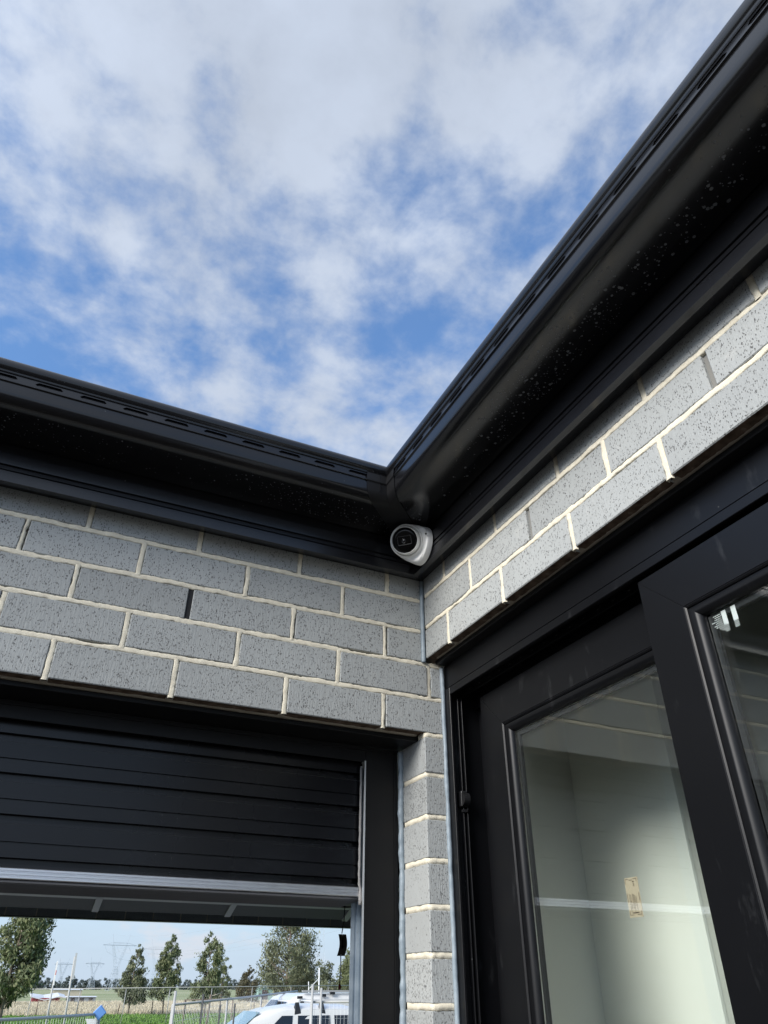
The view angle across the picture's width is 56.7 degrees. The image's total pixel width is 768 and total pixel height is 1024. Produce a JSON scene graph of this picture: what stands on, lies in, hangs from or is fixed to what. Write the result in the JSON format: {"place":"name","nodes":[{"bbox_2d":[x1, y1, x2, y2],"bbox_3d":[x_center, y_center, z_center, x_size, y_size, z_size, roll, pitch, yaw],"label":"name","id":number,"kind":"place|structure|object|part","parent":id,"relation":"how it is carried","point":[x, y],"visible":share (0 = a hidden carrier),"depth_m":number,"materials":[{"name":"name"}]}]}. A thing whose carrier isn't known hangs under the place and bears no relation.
{"place":"outdoors","nodes":[
{"label":"outdoors","id":0,"kind":"place"},
{"bbox_2d":[1,1012,239,1023],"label":"verge","id":1,"kind":"structure","parent":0,"point":[135,1019],"depth_m":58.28,"materials":[{"name":"green plant"}]},
{"bbox_2d":[0,917,56,1023],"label":"gum tree","id":2,"kind":"object","parent":1,"relation":"on","point":[30,936],"visible":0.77,"depth_m":33.35,"materials":[{"name":"green plant"}]},
{"bbox_2d":[45,961,57,1023],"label":"pole","id":3,"kind":"object","parent":1,"relation":"on","point":[52,990],"visible":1,"depth_m":22.77,"materials":[{"name":"grey"}]},
{"bbox_2d":[63,953,77,1023],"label":"pole","id":4,"kind":"object","parent":1,"relation":"on","point":[73,967],"visible":1,"depth_m":24.62,"materials":[{"name":"grey"}]},
{"bbox_2d":[115,944,149,1013],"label":"gum tree","id":5,"kind":"object","parent":1,"relation":"on","point":[127,979],"visible":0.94,"depth_m":67.17,"materials":[{"name":"green plant"}]},
{"bbox_2d":[146,934,183,1014],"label":"gum tree","id":6,"kind":"object","parent":1,"relation":"on","point":[166,962],"visible":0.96,"depth_m":67.93,"materials":[{"name":"green plant"}]},
{"bbox_2d":[25,985,348,1023],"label":"chain wire fence","id":7,"kind":"object","parent":1,"relation":"on","point":[161,997],"visible":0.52,"depth_m":49.85,"materials":[{"name":"grey metal"}]},
{"bbox_2d":[187,931,224,1017],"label":"gum tree","id":8,"kind":"object","parent":1,"relation":"on","point":[212,978],"visible":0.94,"depth_m":60.06,"materials":[{"name":"green plant"}]},
{"bbox_2d":[182,993,233,1023],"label":"post and rail fence","id":9,"kind":"object","parent":1,"relation":"on","point":[185,1000],"visible":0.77,"depth_m":42.81,"materials":[{"name":"grey"}]},
{"bbox_2d":[308,968,319,992],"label":"braced pole","id":10,"kind":"object","parent":1,"relation":"on","point":[318,979],"visible":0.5,"depth_m":55.23,"materials":[{"name":"white metal"}]},
{"bbox_2d":[10,1000,238,1015],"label":"paddock","id":11,"kind":"structure","parent":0,"point":[115,1001],"depth_m":129.65,"materials":[{"name":"green plant"}]},
{"bbox_2d":[30,993,66,1001],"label":"shed","id":12,"kind":"structure","parent":11,"relation":"on","point":[45,997],"depth_m":117.50,"materials":[{"name":"white metal"}]},
{"bbox_2d":[50,988,82,997],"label":"shed","id":13,"kind":"structure","parent":11,"relation":"on","point":[73,992],"depth_m":169.08,"materials":[{"name":"beige metal"}]},
{"bbox_2d":[65,996,95,1002],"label":"shed","id":14,"kind":"structure","parent":11,"relation":"on","point":[81,998],"depth_m":116.36,"materials":[{"name":"grey metal"}]},
{"bbox_2d":[13,1001,254,1014],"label":"paddock fence","id":15,"kind":"object","parent":11,"relation":"on","point":[152,1007],"visible":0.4,"depth_m":67.02,"materials":[{"name":"grey"}]},
{"bbox_2d":[213,957,232,1011],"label":"gum tree","id":16,"kind":"object","parent":11,"relation":"on","point":[224,967],"visible":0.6,"depth_m":73.92,"materials":[{"name":"green plant"}]},
{"bbox_2d":[235,965,260,1002],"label":"gum tree","id":17,"kind":"object","parent":11,"relation":"on","point":[245,981],"visible":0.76,"depth_m":111.57,"materials":[{"name":"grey plant"}]},
{"bbox_2d":[254,926,322,995],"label":"gum tree","id":18,"kind":"object","parent":11,"relation":"on","point":[298,957],"visible":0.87,"depth_m":89.08,"materials":[{"name":"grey plant"}]},
{"bbox_2d":[334,948,349,989],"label":"gum tree","id":19,"kind":"object","parent":11,"relation":"on","point":[345,969],"visible":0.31,"depth_m":100.65,"materials":[{"name":"green plant"}]},
{"bbox_2d":[2,999,268,1015],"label":"dry grass","id":20,"kind":"structure","parent":0,"point":[91,1008],"depth_m":78.28,"materials":[{"name":"beige plant"}]},
{"bbox_2d":[1,988,279,1000],"bbox_3d":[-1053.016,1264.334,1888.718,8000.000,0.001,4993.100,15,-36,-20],"label":"ground","id":21,"kind":"structure","parent":0,"point":[101,993],"depth_m":255.22,"materials":[{"name":"beige plant"}]},
{"bbox_2d":[55,959,72,982],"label":"power pylon","id":22,"kind":"object","parent":21,"relation":"on","point":[61,970],"visible":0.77,"depth_m":787.55,"materials":[{"name":"silver metal"}]},
{"bbox_2d":[86,957,103,989],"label":"power pylon","id":23,"kind":"object","parent":21,"relation":"on","point":[91,963],"visible":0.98,"depth_m":719.93,"materials":[{"name":"silver metal"}]},
{"bbox_2d":[104,935,135,990],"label":"power pylon","id":24,"kind":"object","parent":21,"relation":"on","point":[117,969],"visible":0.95,"depth_m":488.87,"materials":[{"name":"silver metal"}]},
{"bbox_2d":[107,925,317,960],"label":"power lines","id":25,"kind":"object","parent":24,"relation":"hanging from","point":[203,948],"visible":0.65,"depth_m":392.11,"materials":[{"name":"grey metal"}]},
{"bbox_2d":[145,940,163,989],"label":"power pylon","id":26,"kind":"object","parent":21,"relation":"on","point":[154,966],"visible":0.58,"depth_m":660.45,"materials":[{"name":"silver metal"}]},
{"bbox_2d":[33,975,333,989],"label":"tree line","id":27,"kind":"object","parent":21,"relation":"on","point":[66,983],"visible":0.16,"depth_m":725.86,"materials":[{"name":"green plant"}]},
{"bbox_2d":[269,959,344,992],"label":"wood","id":28,"kind":"object","parent":21,"relation":"on","point":[326,976],"visible":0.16,"depth_m":175.78,"materials":[{"name":"green plant"}]},
{"bbox_2d":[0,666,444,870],"bbox_3d":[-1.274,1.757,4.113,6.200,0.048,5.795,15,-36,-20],"label":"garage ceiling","id":29,"kind":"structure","parent":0,"point":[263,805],"depth_m":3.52,"materials":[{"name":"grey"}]},
{"bbox_2d":[0,871,399,921],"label":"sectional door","id":30,"kind":"structure","parent":29,"relation":"attached to","point":[95,904],"depth_m":6.21,"materials":[{"name":"grey metal"}]},
{"bbox_2d":[0,893,350,921],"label":"door panel","id":31,"kind":"structure","parent":30,"relation":"in","point":[96,904],"depth_m":6.21,"materials":[{"name":"grey metal"}]},
{"bbox_2d":[337,906,346,989],"bbox_3d":[-0.186,1.754,3.323,0.050,0.798,0.017,15,-36,-20],"label":"release cord","id":32,"kind":"object","parent":29,"relation":"hanging from","point":[342,944],"visible":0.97,"depth_m":3.19,"materials":[{"name":"black plastic"}]},
{"bbox_2d":[254,985,272,1000],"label":"shed","id":33,"kind":"structure","parent":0,"point":[264,990],"depth_m":142.81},
{"bbox_2d":[262,990,267,999],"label":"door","id":34,"kind":"structure","parent":33,"relation":"in","point":[264,991],"depth_m":142.58,"materials":[{"name":"grey"}]},
{"bbox_2d":[0,0,743,987],"label":"sky","id":35,"kind":"structure","parent":0,"point":[301,221],"materials":[{"name":"blue"}]},
{"bbox_2d":[516,585,767,1023],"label":"room wall","id":36,"kind":"structure","parent":0,"point":[609,813],"depth_m":1.65,"materials":[{"name":"white paint"}]},
{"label":"garage floor","id":37,"kind":"structure","parent":0,"visible":0},
{"bbox_2d":[0,907,406,1015],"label":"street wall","id":38,"kind":"structure","parent":37,"relation":"on","point":[19,912],"depth_m":6.36,"materials":[{"name":"grey metal"}]},
{"bbox_2d":[0,486,459,1023],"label":"garage wall","id":39,"kind":"structure","parent":37,"relation":"on","point":[102,610],"depth_m":1.56,"materials":[{"name":"grey brick"}]},
{"bbox_2d":[0,698,397,750],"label":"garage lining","id":40,"kind":"object","parent":39,"relation":"attached to","point":[192,723],"visible":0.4,"depth_m":1.59,"materials":[{"name":"black"}]},
{"bbox_2d":[0,699,398,1023],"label":"garage door frame","id":41,"kind":"object","parent":39,"relation":"attached to","point":[380,1000],"visible":1,"depth_m":1.55,"materials":[{"name":"black paint"}]},
{"bbox_2d":[0,717,365,1023],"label":"roller door","id":42,"kind":"structure","parent":41,"relation":"attached to","point":[55,858],"depth_m":1.48,"materials":[{"name":"metal"}]},
{"bbox_2d":[0,441,420,580],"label":"fascia board","id":43,"kind":"object","parent":39,"relation":"attached to","point":[41,473],"visible":0.42,"depth_m":1.65,"materials":[{"name":"metal"}]},
{"bbox_2d":[0,357,413,536],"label":"roof gutter","id":44,"kind":"object","parent":43,"relation":"attached to","point":[44,410],"visible":0.93,"depth_m":1.59,"materials":[{"name":"metal"}]},
{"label":"house slab","id":45,"kind":"structure","parent":0,"visible":0},
{"bbox_2d":[424,259,767,665],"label":"house wall","id":46,"kind":"structure","parent":45,"relation":"on","point":[685,416],"depth_m":1.25,"materials":[{"name":"grey brick"}]},
{"bbox_2d":[414,175,767,580],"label":"fascia board","id":47,"kind":"object","parent":46,"relation":"attached to","point":[722,261],"visible":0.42,"depth_m":1.25,"materials":[{"name":"metal"}]},
{"bbox_2d":[390,524,432,565],"bbox_3d":[0.062,0.077,1.782,0.084,0.098,0.102,15,-36,-20],"label":"security camera","id":48,"kind":"object","parent":47,"relation":"attached to","point":[410,543],"visible":1,"depth_m":1.77,"materials":[{"name":"white plastic"}]},
{"bbox_2d":[397,535,411,545],"bbox_3d":[0.051,0.071,1.768,0.037,0.021,0.011,-11,-35,16],"label":"lens window","id":49,"kind":"structure","parent":48,"relation":"in","point":[402,540],"depth_m":1.77,"materials":[{"name":"black glass"}]},
{"bbox_2d":[386,0,767,527],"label":"roof gutter","id":50,"kind":"object","parent":47,"relation":"attached to","point":[687,176],"visible":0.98,"depth_m":1.17,"materials":[{"name":"metal"}]},
{"bbox_2d":[444,441,767,1023],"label":"sliding door","id":51,"kind":"structure","parent":46,"relation":"attached to","point":[659,590],"depth_m":1.26,"materials":[{"name":"black metal"}]},
{"label":"road","id":52,"kind":"structure","parent":0,"visible":0},
{"bbox_2d":[169,990,297,1023],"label":"temporary fence","id":53,"kind":"object","parent":52,"relation":"on","point":[174,1004],"visible":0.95,"depth_m":14.50,"materials":[{"name":"grey metal"}]},
{"bbox_2d":[227,1000,348,1023],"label":"parked wagon","id":54,"kind":"object","parent":52,"relation":"on","point":[296,1012],"visible":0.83,"depth_m":15.34,"materials":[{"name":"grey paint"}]},
{"bbox_3d":[-2.328,10.830,14.814,0.900,0.537,0.143,15,-36,-20],"label":"side window","id":55,"kind":"part","parent":54,"relation":"part of","materials":[{"name":"black glass"}]},
{"bbox_3d":[-1.498,11.045,15.133,0.770,0.537,0.143,15,-36,-20],"label":"side window","id":56,"kind":"part","parent":54,"relation":"part of","materials":[{"name":"black glass"}]},
{"bbox_3d":[-0.764,11.236,15.415,0.650,0.537,0.143,15,-36,-20],"label":"side window","id":57,"kind":"part","parent":54,"relation":"part of","materials":[{"name":"black glass"}]},
{"bbox_2d":[264,990,348,1006],"bbox_3d":[-1.569,13.028,17.491,5.300,2.100,1.887,15,-36,-20],"label":"parked van","id":58,"kind":"object","parent":52,"relation":"on","point":[335,995],"visible":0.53,"depth_m":17.31,"materials":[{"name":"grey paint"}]},
{"label":"front yard","id":59,"kind":"structure","parent":0,"visible":0},
{"bbox_2d":[0,1005,105,1023],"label":"temporary fence","id":60,"kind":"object","parent":59,"relation":"on","point":[99,1013],"visible":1,"depth_m":11.59,"materials":[{"name":"grey"}]},
{"bbox_2d":[199,994,203,1023],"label":"star post","id":61,"kind":"object","parent":59,"relation":"on","point":[201,1009],"visible":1,"depth_m":13.31,"materials":[{"name":"grey metal"}]},
{"bbox_2d":[218,1005,220,1023],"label":"star post","id":62,"kind":"object","parent":59,"relation":"on","point":[219,1014],"visible":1,"depth_m":13.38,"materials":[{"name":"grey metal"}]},
{"bbox_2d":[232,1003,235,1023],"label":"star post","id":63,"kind":"object","parent":59,"relation":"on","point":[234,1013],"visible":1,"depth_m":13.48,"materials":[{"name":"grey"}]},
{"bbox_2d":[309,984,348,1023],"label":"temporary fence","id":64,"kind":"object","parent":59,"relation":"on","point":[311,1007],"visible":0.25,"depth_m":13.95,"materials":[{"name":"grey metal"}]}
]}

